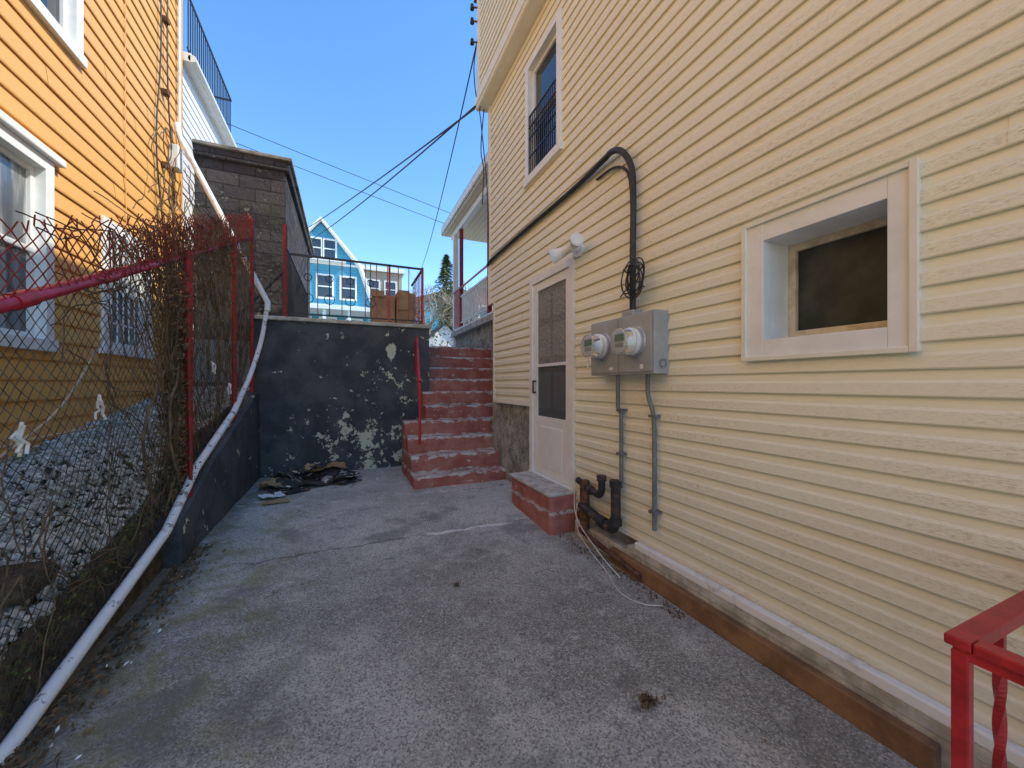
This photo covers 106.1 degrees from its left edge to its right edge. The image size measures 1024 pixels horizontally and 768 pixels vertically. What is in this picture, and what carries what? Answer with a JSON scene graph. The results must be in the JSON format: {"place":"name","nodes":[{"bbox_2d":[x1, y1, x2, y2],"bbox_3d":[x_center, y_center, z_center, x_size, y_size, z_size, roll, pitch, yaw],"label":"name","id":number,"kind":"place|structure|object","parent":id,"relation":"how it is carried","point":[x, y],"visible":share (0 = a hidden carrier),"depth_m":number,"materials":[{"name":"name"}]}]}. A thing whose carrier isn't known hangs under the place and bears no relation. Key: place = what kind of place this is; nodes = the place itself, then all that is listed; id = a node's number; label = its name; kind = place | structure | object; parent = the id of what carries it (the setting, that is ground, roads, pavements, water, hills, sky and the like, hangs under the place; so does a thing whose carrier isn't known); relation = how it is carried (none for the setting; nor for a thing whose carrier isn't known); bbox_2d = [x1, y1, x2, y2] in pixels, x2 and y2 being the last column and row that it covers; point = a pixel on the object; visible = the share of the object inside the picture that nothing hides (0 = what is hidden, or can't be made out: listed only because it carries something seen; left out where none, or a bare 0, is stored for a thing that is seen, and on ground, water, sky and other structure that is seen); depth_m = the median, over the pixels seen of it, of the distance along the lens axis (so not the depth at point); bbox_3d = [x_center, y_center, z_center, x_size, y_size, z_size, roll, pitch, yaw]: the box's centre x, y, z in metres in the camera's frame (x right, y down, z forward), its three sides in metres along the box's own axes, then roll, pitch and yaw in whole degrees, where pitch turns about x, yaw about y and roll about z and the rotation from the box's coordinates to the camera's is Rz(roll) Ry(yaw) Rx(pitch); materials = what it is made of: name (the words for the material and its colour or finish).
{"place":"outdoors","nodes":[
{"label":"outdoors","id":0,"kind":"place"},
{"bbox_2d":[0,61,165,400],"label":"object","id":1,"kind":"object","parent":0,"point":[135,126],"depth_m":4.08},
{"bbox_2d":[183,51,231,145],"bbox_3d":[-7.758,-4.545,5.271,6.120,0.130,2.420,0,0,-23],"label":"eave","id":2,"kind":"object","parent":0,"point":[190,69],"visible":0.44,"depth_m":6.01,"materials":[{"name":"white paint"}]},
{"bbox_2d":[188,55,236,146],"bbox_3d":[-4.942,-4.540,6.495,0.100,0.095,2.440,0,0,-23],"label":"gutter","id":3,"kind":"object","parent":2,"relation":"attached to","point":[196,65],"visible":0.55,"depth_m":6.07,"materials":[{"name":"white paint"}]},
{"bbox_2d":[187,0,231,132],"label":"roof railing","id":4,"kind":"object","parent":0,"point":[194,17],"visible":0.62,"depth_m":6.25,"materials":[{"name":"black metal"}]},
{"bbox_2d":[193,339,249,382],"bbox_3d":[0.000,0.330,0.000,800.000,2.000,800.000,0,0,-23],"label":"ground","id":5,"kind":"structure","parent":0,"point":[245,373],"depth_m":5.82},
{"bbox_2d":[0,382,249,666],"bbox_3d":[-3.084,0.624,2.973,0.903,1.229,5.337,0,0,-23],"label":"gravel","id":6,"kind":"structure","parent":5,"relation":"on","point":[31,489],"depth_m":2.44,"materials":[{"name":"gravel"}]},
{"bbox_2d":[0,560,56,607],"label":"stone blocks","id":7,"kind":"structure","parent":6,"relation":"on","point":[14,578],"depth_m":1.71,"materials":[{"name":"stone"}]},
{"bbox_2d":[0,406,229,742],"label":"soil bank","id":8,"kind":"structure","parent":6,"relation":"on","point":[153,570],"depth_m":1.90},
{"bbox_2d":[0,212,268,766],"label":"chain link fence","id":9,"kind":"object","parent":5,"relation":"on","point":[15,300],"visible":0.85,"depth_m":2.02,"materials":[{"name":"metal"}]},
{"bbox_2d":[0,126,256,721],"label":"dead vines","id":10,"kind":"object","parent":9,"relation":"attached to","point":[172,368],"visible":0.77,"depth_m":2.73,"materials":[{"name":"plant"}]},
{"bbox_2d":[183,192,192,249],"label":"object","id":11,"kind":"object","parent":5,"relation":"on","point":[187,214],"depth_m":5.57,"materials":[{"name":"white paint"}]},
{"bbox_2d":[183,64,223,203],"bbox_3d":[-5.048,-3.580,6.427,0.019,1.800,2.300,0,0,-23],"label":"wall siding","id":12,"kind":"object","parent":11,"relation":"attached to","point":[198,123],"depth_m":5.71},
{"bbox_2d":[157,391,260,568],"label":"charcoal curb wall","id":13,"kind":"structure","parent":5,"relation":"on","point":[228,475],"depth_m":3.59,"materials":[{"name":"concrete"}]},
{"bbox_2d":[191,138,313,340],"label":"block outbuilding","id":14,"kind":"structure","parent":5,"relation":"on","point":[262,189],"depth_m":6.12,"materials":[{"name":"grey concrete"}]},
{"bbox_2d":[248,315,430,477],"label":"charcoal retaining wall","id":15,"kind":"structure","parent":5,"relation":"on","point":[333,390],"depth_m":5.55,"materials":[{"name":"paint"}]},
{"bbox_2d":[283,224,287,316],"bbox_3d":[-3.169,-1.555,5.386,0.056,1.350,0.053,0,0,-23],"label":"red fence post","id":16,"kind":"object","parent":15,"relation":"on","point":[285,269],"visible":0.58,"depth_m":5.36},
{"bbox_2d":[290,253,423,324],"bbox_3d":[-2.477,-1.387,6.276,1.855,0.925,1.113,0,0,-23],"label":"terrace railing","id":17,"kind":"object","parent":15,"relation":"on","point":[421,273],"visible":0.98,"depth_m":5.86,"materials":[{"name":"black metal"}]},
{"bbox_2d":[364,270,401,291],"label":"walls","id":18,"kind":"structure","parent":5,"relation":"on","point":[381,276],"depth_m":36.18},
{"bbox_2d":[367,279,379,289],"bbox_3d":[-12.853,-8.880,35.785,1.140,1.640,0.100,0,0,-23],"label":"window trim","id":19,"kind":"structure","parent":18,"relation":"attached to","point":[375,280],"depth_m":35.80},
{"bbox_2d":[368,280,378,289],"bbox_3d":[-12.864,-8.880,35.812,0.900,1.400,0.040,0,0,-23],"label":"window pane","id":20,"kind":"object","parent":19,"relation":"in","point":[374,283],"visible":0.43,"depth_m":35.83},
{"bbox_2d":[362,265,403,276],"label":"cornice","id":21,"kind":"structure","parent":18,"relation":"attached to","point":[384,269],"depth_m":35.92,"materials":[{"name":"white paint"}]},
{"bbox_2d":[384,280,396,294],"bbox_3d":[-11.475,-8.880,36.378,1.140,1.640,0.100,0,0,-23],"label":"window trim","id":22,"kind":"structure","parent":18,"relation":"attached to","point":[395,290],"depth_m":36.50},
{"bbox_2d":[385,282,394,295],"bbox_3d":[-11.487,-8.880,36.405,0.900,1.400,0.040,0,0,-23],"label":"window pane","id":23,"kind":"object","parent":22,"relation":"in","point":[392,288],"visible":0.43,"depth_m":36.43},
{"bbox_2d":[431,276,485,326],"bbox_3d":[-2.661,-3.310,22.115,3.619,5.281,4.686,0,0,-4],"label":"bare tree","id":24,"kind":"object","parent":5,"relation":"on","point":[451,301],"visible":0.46,"depth_m":21.35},
{"bbox_2d":[441,152,504,357],"bbox_3d":[0.777,-1.940,8.675,3.710,6.520,4.720,0,0,-23],"label":"front porch","id":25,"kind":"object","parent":5,"relation":"on","point":[467,219],"visible":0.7,"depth_m":8.72,"materials":[{"name":"white paint"}]},
{"bbox_2d":[448,288,498,326],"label":"walls","id":26,"kind":"structure","parent":5,"relation":"on","point":[470,320],"depth_m":28.99,"materials":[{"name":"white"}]},
{"bbox_2d":[493,315,638,543],"bbox_3d":[1.329,0.070,2.047,0.180,2.500,7.710,0,0,-23],"label":"foundation","id":27,"kind":"object","parent":5,"relation":"on","point":[511,433],"depth_m":4.89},
{"bbox_3d":[-2.788,0.945,1.042,0.104,0.750,9.120,0,0,-23],"label":"foundation","id":28,"kind":"object","parent":5,"relation":"on","visible":0},
{"bbox_2d":[0,0,178,460],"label":"wall siding","id":29,"kind":"object","parent":28,"relation":"on","point":[70,112],"depth_m":3.42,"materials":[{"name":"wood"}]},
{"bbox_2d":[0,123,58,351],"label":"window casing","id":30,"kind":"object","parent":29,"relation":"attached to","point":[44,181],"depth_m":2.88,"materials":[{"name":"white paint"}]},
{"bbox_2d":[0,153,25,331],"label":"window glass","id":31,"kind":"object","parent":30,"relation":"attached to","point":[12,186],"visible":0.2,"depth_m":2.71,"materials":[{"name":"glass"}]},
{"bbox_2d":[0,144,34,336],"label":"window sash","id":32,"kind":"object","parent":30,"relation":"attached to","point":[29,169],"depth_m":2.83,"materials":[{"name":"white paint"}]},
{"bbox_2d":[0,110,65,168],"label":"window head trim","id":33,"kind":"object","parent":29,"relation":"attached to","point":[16,128],"visible":0.94,"depth_m":2.71,"materials":[{"name":"white paint"}]},
{"bbox_2d":[24,0,87,68],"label":"top window casing","id":34,"kind":"object","parent":29,"relation":"attached to","point":[70,40],"visible":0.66,"depth_m":3.20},
{"bbox_2d":[60,0,65,31],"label":"top window sash","id":35,"kind":"object","parent":34,"relation":"in","point":[63,14],"depth_m":3.17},
{"bbox_2d":[40,0,59,23],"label":"top window glass","id":36,"kind":"object","parent":35,"relation":"in","point":[52,7],"depth_m":3.10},
{"bbox_2d":[92,215,154,359],"bbox_3d":[-4.022,-0.927,4.017,0.110,1.285,1.020,0,0,-23],"label":"window casing","id":37,"kind":"object","parent":29,"relation":"attached to","point":[103,311],"depth_m":3.65,"materials":[{"name":"white paint"}]},
{"bbox_2d":[109,242,136,344],"bbox_3d":[-4.077,-0.900,3.993,0.020,1.160,0.800,0,0,-23],"label":"window glass","id":38,"kind":"object","parent":37,"relation":"attached to","point":[119,314],"visible":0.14,"depth_m":4.08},
{"bbox_2d":[109,236,141,349],"bbox_3d":[-4.061,-0.900,4.000,0.045,1.160,0.800,0,0,-23],"label":"window sash","id":39,"kind":"object","parent":37,"relation":"attached to","point":[120,344],"depth_m":4.33,"materials":[{"name":"white paint"}]},
{"bbox_2d":[109,230,150,350],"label":"window bars","id":40,"kind":"object","parent":37,"relation":"attached to","point":[123,326],"depth_m":3.99,"materials":[{"name":"white paint"}]},
{"bbox_2d":[125,0,126,228],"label":"thin cable","id":41,"kind":"object","parent":29,"relation":"attached to","point":[125,114],"visible":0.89,"depth_m":3.94,"materials":[{"name":"orange plastic"}]},
{"bbox_2d":[155,0,174,245],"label":"wall cables","id":42,"kind":"object","parent":29,"relation":"attached to","point":[158,99],"depth_m":4.65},
{"bbox_2d":[162,15,169,169],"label":"cable clips","id":43,"kind":"object","parent":29,"relation":"attached to","point":[166,21],"visible":0.91,"depth_m":4.76,"materials":[{"name":"metal"}]},
{"bbox_2d":[163,127,175,208],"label":"cable loops","id":44,"kind":"object","parent":29,"relation":"attached to","point":[169,160],"visible":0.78,"depth_m":4.83,"materials":[{"name":"rubber"}]},
{"bbox_2d":[169,143,182,173],"bbox_3d":[-4.370,-2.930,5.015,0.100,0.300,0.170,0,0,-23],"label":"utility box","id":45,"kind":"object","parent":29,"relation":"attached to","point":[179,159],"visible":0.77,"depth_m":4.95,"materials":[{"name":"white paint"}]},
{"bbox_2d":[178,0,180,142],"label":"white downspout","id":46,"kind":"object","parent":29,"relation":"attached to","point":[179,61],"visible":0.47,"depth_m":5.15,"materials":[{"name":"white paint"}]},
{"bbox_2d":[178,0,182,376],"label":"corner board","id":47,"kind":"object","parent":29,"relation":"attached to","point":[181,180],"depth_m":5.28,"materials":[{"name":"white"}]},
{"bbox_2d":[173,121,270,311],"bbox_3d":[-3.831,-2.189,5.110,1.173,2.436,0.097,0,0,-8],"label":"white drainpipe","id":48,"kind":"object","parent":29,"relation":"attached to","point":[211,197],"visible":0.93,"depth_m":5.05,"materials":[{"name":"paint"}]},
{"bbox_3d":[-2.562,0.230,6.012,2.350,2.180,0.830,0,0,-23],"label":"wall","id":49,"kind":"object","parent":5,"relation":"on","visible":0},
{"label":"terrace floor","id":50,"kind":"structure","parent":49,"relation":"on","visible":0},
{"bbox_2d":[371,290,413,323],"bbox_3d":[-2.118,-1.265,6.775,0.710,0.690,0.480,0,0,-23],"label":"cardboard carton","id":51,"kind":"object","parent":50,"relation":"on","point":[382,304],"visible":0.49,"depth_m":6.62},
{"bbox_2d":[310,223,370,321],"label":"walls","id":52,"kind":"structure","parent":0,"point":[336,271],"depth_m":27.33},
{"bbox_2d":[311,236,321,255],"bbox_3d":[-13.637,-9.480,26.736,0.940,1.440,0.100,0,0,-23],"label":"window trim","id":53,"kind":"structure","parent":52,"relation":"attached to","point":[321,243],"depth_m":26.80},
{"bbox_2d":[311,238,320,255],"bbox_3d":[-13.649,-9.480,26.764,0.700,1.200,0.040,0,0,-23],"label":"window pane","id":54,"kind":"object","parent":53,"relation":"in","point":[316,243],"visible":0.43,"depth_m":26.77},
{"bbox_2d":[316,273,333,299],"bbox_3d":[-13.086,-6.830,26.974,1.140,1.740,0.100,0,0,-23],"label":"window trim","id":55,"kind":"structure","parent":52,"relation":"attached to","point":[332,287],"depth_m":26.97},
{"bbox_2d":[318,275,331,297],"bbox_3d":[-13.098,-6.830,27.001,0.900,1.500,0.040,0,0,-23],"label":"window pane","id":56,"kind":"object","parent":55,"relation":"in","point":[323,291],"visible":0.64,"depth_m":26.97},
{"bbox_2d":[322,238,336,257],"bbox_3d":[-12.811,-9.480,27.092,0.940,1.440,0.100,0,0,-23],"label":"window trim","id":57,"kind":"structure","parent":52,"relation":"attached to","point":[323,248],"depth_m":27.05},
{"bbox_2d":[324,240,334,257],"bbox_3d":[-12.823,-9.480,27.120,0.700,1.200,0.040,0,0,-23],"label":"window pane","id":58,"kind":"object","parent":57,"relation":"in","point":[330,245],"visible":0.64,"depth_m":27.09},
{"bbox_2d":[310,258,369,307],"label":"belt trim","id":59,"kind":"structure","parent":52,"relation":"attached to","point":[332,262],"depth_m":27.06,"materials":[{"name":"white paint"}]},
{"bbox_2d":[340,275,356,300],"bbox_3d":[-11.709,-6.830,27.567,1.140,1.740,0.100,0,0,-23],"label":"window trim","id":60,"kind":"structure","parent":52,"relation":"attached to","point":[355,288],"depth_m":27.57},
{"bbox_2d":[341,277,354,298],"bbox_3d":[-11.721,-6.830,27.594,0.900,1.500,0.040,0,0,-23],"label":"window pane","id":61,"kind":"object","parent":60,"relation":"in","point":[345,293],"visible":0.93,"depth_m":27.55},
{"bbox_2d":[183,0,501,296],"label":"sky","id":62,"kind":"structure","parent":0,"point":[356,87],"materials":[{"name":"blue"}]},
{"bbox_2d":[416,302,440,330],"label":"walls","id":63,"kind":"structure","parent":0,"point":[428,314],"depth_m":54.94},
{"bbox_2d":[417,289,464,302],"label":"roof","id":64,"kind":"structure","parent":63,"relation":"on","point":[435,297],"depth_m":54.90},
{"bbox_2d":[412,288,444,323],"bbox_3d":[-7.351,-5.098,39.959,8.632,8.930,6.301,0,0,-46],"label":"bare tree","id":65,"kind":"object","parent":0,"point":[428,307],"visible":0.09,"depth_m":38.53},
{"bbox_2d":[402,346,505,489],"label":"red staircase","id":66,"kind":"structure","parent":0,"point":[455,447],"depth_m":5.54,"materials":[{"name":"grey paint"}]},
{"bbox_2d":[415,336,420,444],"bbox_3d":[-1.321,0.019,5.424,0.048,1.502,1.154,0,0,-16],"label":"stair handrail","id":67,"kind":"object","parent":66,"relation":"on","point":[417,365],"visible":1,"depth_m":4.97,"materials":[{"name":"metal"}]},
{"bbox_2d":[4,466,916,767],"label":"concrete driveway","id":68,"kind":"structure","parent":0,"point":[376,638],"depth_m":1.82,"materials":[{"name":"concrete"}]},
{"bbox_2d":[49,490,532,759],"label":"paper scraps","id":69,"kind":"object","parent":68,"relation":"on","point":[58,727],"visible":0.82,"depth_m":1.78,"materials":[{"name":"white paper"}]},
{"bbox_2d":[258,461,361,505],"bbox_3d":[-2.602,1.136,4.759,0.999,0.236,1.434,0,0,24],"label":"flattened cardboard pile","id":70,"kind":"object","parent":68,"relation":"on","point":[293,480],"visible":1,"depth_m":4.81,"materials":[{"name":"cardboard"}]},
{"bbox_2d":[0,478,766,767],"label":"leaf litter","id":71,"kind":"object","parent":68,"relation":"on","point":[645,699],"visible":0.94,"depth_m":1.76,"materials":[{"name":"brown plant"}]},
{"bbox_2d":[509,471,579,534],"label":"brick step","id":72,"kind":"structure","parent":68,"relation":"on","point":[546,505],"depth_m":3.48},
{"bbox_2d":[528,469,571,489],"bbox_3d":[0.401,0.967,3.885,0.110,0.047,0.860,0,0,-23],"label":"threshold","id":73,"kind":"object","parent":72,"relation":"on","point":[552,479],"visible":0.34,"depth_m":3.81,"materials":[{"name":"white paint"}]},
{"bbox_2d":[573,255,662,605],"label":"gas riser pipes","id":74,"kind":"object","parent":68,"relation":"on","point":[612,523],"visible":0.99,"depth_m":2.96,"materials":[{"name":"metal"}]},
{"bbox_2d":[610,547,940,767],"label":"ground board","id":75,"kind":"object","parent":68,"relation":"on","point":[912,745],"visible":0.91,"depth_m":1.64,"materials":[{"name":"wood"}]},
{"bbox_2d":[575,519,991,767],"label":"base cement","id":76,"kind":"object","parent":68,"relation":"on","point":[605,538],"visible":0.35,"depth_m":1.73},
{"bbox_2d":[490,0,1023,747],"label":"wall siding","id":77,"kind":"object","parent":76,"relation":"on","point":[868,510],"depth_m":1.75,"materials":[{"name":"plastic"}]},
{"bbox_2d":[488,105,528,405],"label":"corner trim","id":78,"kind":"structure","parent":77,"relation":"attached to","point":[489,266],"depth_m":5.49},
{"bbox_2d":[475,0,545,112],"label":"eave trim","id":79,"kind":"structure","parent":77,"relation":"attached to","point":[534,10],"depth_m":4.61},
{"bbox_2d":[476,0,532,110],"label":"eave cove","id":80,"kind":"object","parent":79,"relation":"attached to","point":[524,11],"visible":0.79,"depth_m":4.57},
{"bbox_2d":[523,6,563,188],"bbox_3d":[0.337,-2.908,4.035,0.110,1.365,0.825,0,0,-23],"label":"window casing","id":81,"kind":"object","parent":77,"relation":"attached to","point":[554,27],"depth_m":3.92,"materials":[{"name":"white paint"}]},
{"bbox_2d":[528,77,555,173],"bbox_3d":[0.313,-2.652,4.027,0.015,0.664,0.625,0,0,-23],"label":"window guard","id":82,"kind":"object","parent":81,"relation":"attached to","point":[545,118],"visible":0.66,"depth_m":4.02,"materials":[{"name":"black metal"}]},
{"bbox_2d":[533,34,555,168],"bbox_3d":[0.376,-2.888,4.051,0.045,1.255,0.635,0,0,-23],"label":"window sash","id":83,"kind":"object","parent":81,"relation":"attached to","point":[545,54],"depth_m":4.31,"materials":[{"name":"white paint"}]},
{"bbox_2d":[536,42,555,164],"bbox_3d":[0.392,-2.888,4.058,0.020,1.255,0.635,0,0,-23],"label":"window glass","id":84,"kind":"object","parent":81,"relation":"attached to","point":[545,74],"visible":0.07,"depth_m":4.07,"materials":[{"name":"grey"}]},
{"bbox_2d":[529,256,575,489],"bbox_3d":[0.405,-0.080,3.887,0.080,2.140,0.900,0,0,-23],"label":"white storm door","id":85,"kind":"structure","parent":77,"relation":"attached to","point":[550,448],"depth_m":3.87,"materials":[{"name":"paint"}]},
{"bbox_2d":[534,268,568,485],"bbox_3d":[0.400,-0.068,3.885,0.032,2.015,0.740,0,0,-23],"label":"door leaf","id":86,"kind":"object","parent":85,"relation":"attached to","point":[559,424],"visible":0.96,"depth_m":3.84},
{"bbox_2d":[532,380,535,392],"bbox_3d":[0.240,0.030,4.170,0.040,0.140,0.020,0,0,-23],"label":"handle","id":87,"kind":"object","parent":86,"relation":"attached to","point":[533,381],"visible":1,"depth_m":4.16,"materials":[{"name":"black metal"}]},
{"bbox_2d":[540,286,564,410],"bbox_3d":[0.399,-0.335,3.885,0.002,1.190,0.520,0,0,-23],"label":"window","id":88,"kind":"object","parent":85,"relation":"attached to","point":[559,349],"visible":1,"depth_m":3.83,"materials":[{"name":"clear glass"}]},
{"bbox_2d":[549,233,583,263],"bbox_3d":[0.487,-1.167,3.350,0.250,0.180,0.378,0,0,-23],"label":"flood light","id":89,"kind":"object","parent":77,"relation":"attached to","point":[575,247],"visible":1,"depth_m":3.36,"materials":[{"name":"white paint"}]},
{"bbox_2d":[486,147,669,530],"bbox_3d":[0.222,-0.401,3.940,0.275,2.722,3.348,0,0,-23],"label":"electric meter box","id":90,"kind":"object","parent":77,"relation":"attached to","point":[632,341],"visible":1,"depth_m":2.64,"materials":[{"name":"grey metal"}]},
{"bbox_2d":[627,543,1017,767],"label":"base board","id":91,"kind":"object","parent":77,"relation":"attached to","point":[984,755],"visible":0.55,"depth_m":1.59,"materials":[{"name":"wood"}]},
{"bbox_2d":[769,203,886,338],"bbox_3d":[1.447,-0.458,1.723,0.180,0.525,0.510,0,0,-23],"label":"basement window reveal","id":92,"kind":"object","parent":77,"relation":"attached to","point":[778,288],"visible":0.2,"depth_m":1.91,"materials":[{"name":"wood"}]},
{"bbox_2d":[788,216,886,336],"bbox_3d":[1.513,-0.458,1.751,0.035,0.485,0.470,0,0,-23],"label":"basement window sash","id":93,"kind":"object","parent":92,"relation":"in","point":[793,250],"visible":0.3,"depth_m":1.85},
{"bbox_2d":[798,226,886,330],"bbox_3d":[1.524,-0.458,1.756,0.012,0.425,0.410,0,0,-23],"label":"basement window glass","id":94,"kind":"object","parent":93,"relation":"in","point":[842,282],"visible":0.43,"depth_m":1.76,"materials":[{"name":"glass"}]},
{"bbox_2d":[635,542,1023,767],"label":"base white strip","id":95,"kind":"object","parent":77,"relation":"attached to","point":[937,711],"visible":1,"depth_m":1.55,"materials":[{"name":"wood"}]},
{"bbox_2d":[747,161,920,356],"bbox_3d":[1.339,-0.460,1.685,0.048,0.680,0.655,0,0,-23],"label":"basement window frame","id":96,"kind":"object","parent":77,"relation":"attached to","point":[891,190],"visible":0.77,"depth_m":1.58,"materials":[{"name":"wood"}]},
{"bbox_2d":[741,157,919,361],"bbox_3d":[1.310,-0.460,1.672,0.014,0.692,0.667,0,0,-23],"label":"basement window lip","id":97,"kind":"object","parent":96,"relation":"attached to","point":[913,164],"visible":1,"depth_m":1.44,"materials":[{"name":"wood"}]},
{"bbox_2d":[944,590,1023,767],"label":"red stair railing","id":98,"kind":"object","parent":68,"relation":"on","point":[979,640],"visible":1,"depth_m":0.80,"materials":[{"name":"paint"}]},
{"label":"street","id":99,"kind":"structure","parent":0,"visible":0},
{"bbox_2d":[310,304,369,319],"bbox_3d":[-12.632,-2.905,25.917,6.300,4.450,2.200,0,0,-23],"label":"porch","id":100,"kind":"object","parent":99,"relation":"on","point":[341,310],"visible":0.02,"depth_m":25.66,"materials":[{"name":"white paint"}]},
{"bbox_2d":[409,285,452,333],"bbox_3d":[-5.255,-3.482,23.426,3.899,5.675,3.446,0,0,-23],"label":"bare tree","id":101,"kind":"object","parent":99,"relation":"on","point":[434,308],"visible":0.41,"depth_m":23.64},
{"bbox_2d":[429,322,452,346],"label":"white garage","id":102,"kind":"structure","parent":99,"relation":"on","point":[446,331],"depth_m":24.30,"materials":[{"name":"paint"}]},
{"bbox_2d":[416,296,477,346],"bbox_3d":[-2.327,-3.401,23.496,9.830,5.607,1.366,0,0,-23],"label":"dry hedge","id":103,"kind":"object","parent":99,"relation":"on","point":[438,331],"visible":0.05,"depth_m":22.62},
{"bbox_2d":[427,254,467,333],"bbox_3d":[-4.534,-4.785,26.441,4.490,8.210,4.963,0,0,38],"label":"conifer tree","id":104,"kind":"object","parent":99,"relation":"on","point":[445,274],"visible":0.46,"depth_m":26.31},
{"bbox_3d":[-15.314,-8.630,31.513,7.000,5.900,10.400,0,0,-23],"label":"gambrel roof","id":105,"kind":"object","parent":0,"visible":0},
{"bbox_2d":[309,217,369,301],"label":"rake trim","id":106,"kind":"structure","parent":105,"relation":"attached to","point":[345,249],"depth_m":27.35,"materials":[{"name":"white paint"}]},
{"bbox_3d":[4.390,-4.780,3.415,7.234,1.600,7.800,0,0,-23],"label":"upper body","id":107,"kind":"object","parent":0,"visible":0},
{"bbox_2d":[470,3,476,45],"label":"wall insulators","id":108,"kind":"object","parent":107,"relation":"attached to","point":[472,20],"depth_m":5.54,"materials":[{"name":"ceramic"}]},
{"bbox_2d":[231,43,488,278],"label":"overhead wires","id":109,"kind":"object","parent":108,"relation":"attached to","point":[473,108],"visible":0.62,"depth_m":7.35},
{"bbox_2d":[477,0,480,94],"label":"corner trim","id":110,"kind":"structure","parent":107,"relation":"attached to","point":[478,44],"depth_m":5.50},
{"bbox_2d":[479,0,519,89],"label":"siding","id":111,"kind":"object","parent":107,"relation":"attached to","point":[496,16],"visible":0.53,"depth_m":5.04,"materials":[{"name":"beige plastic"}]}
]}

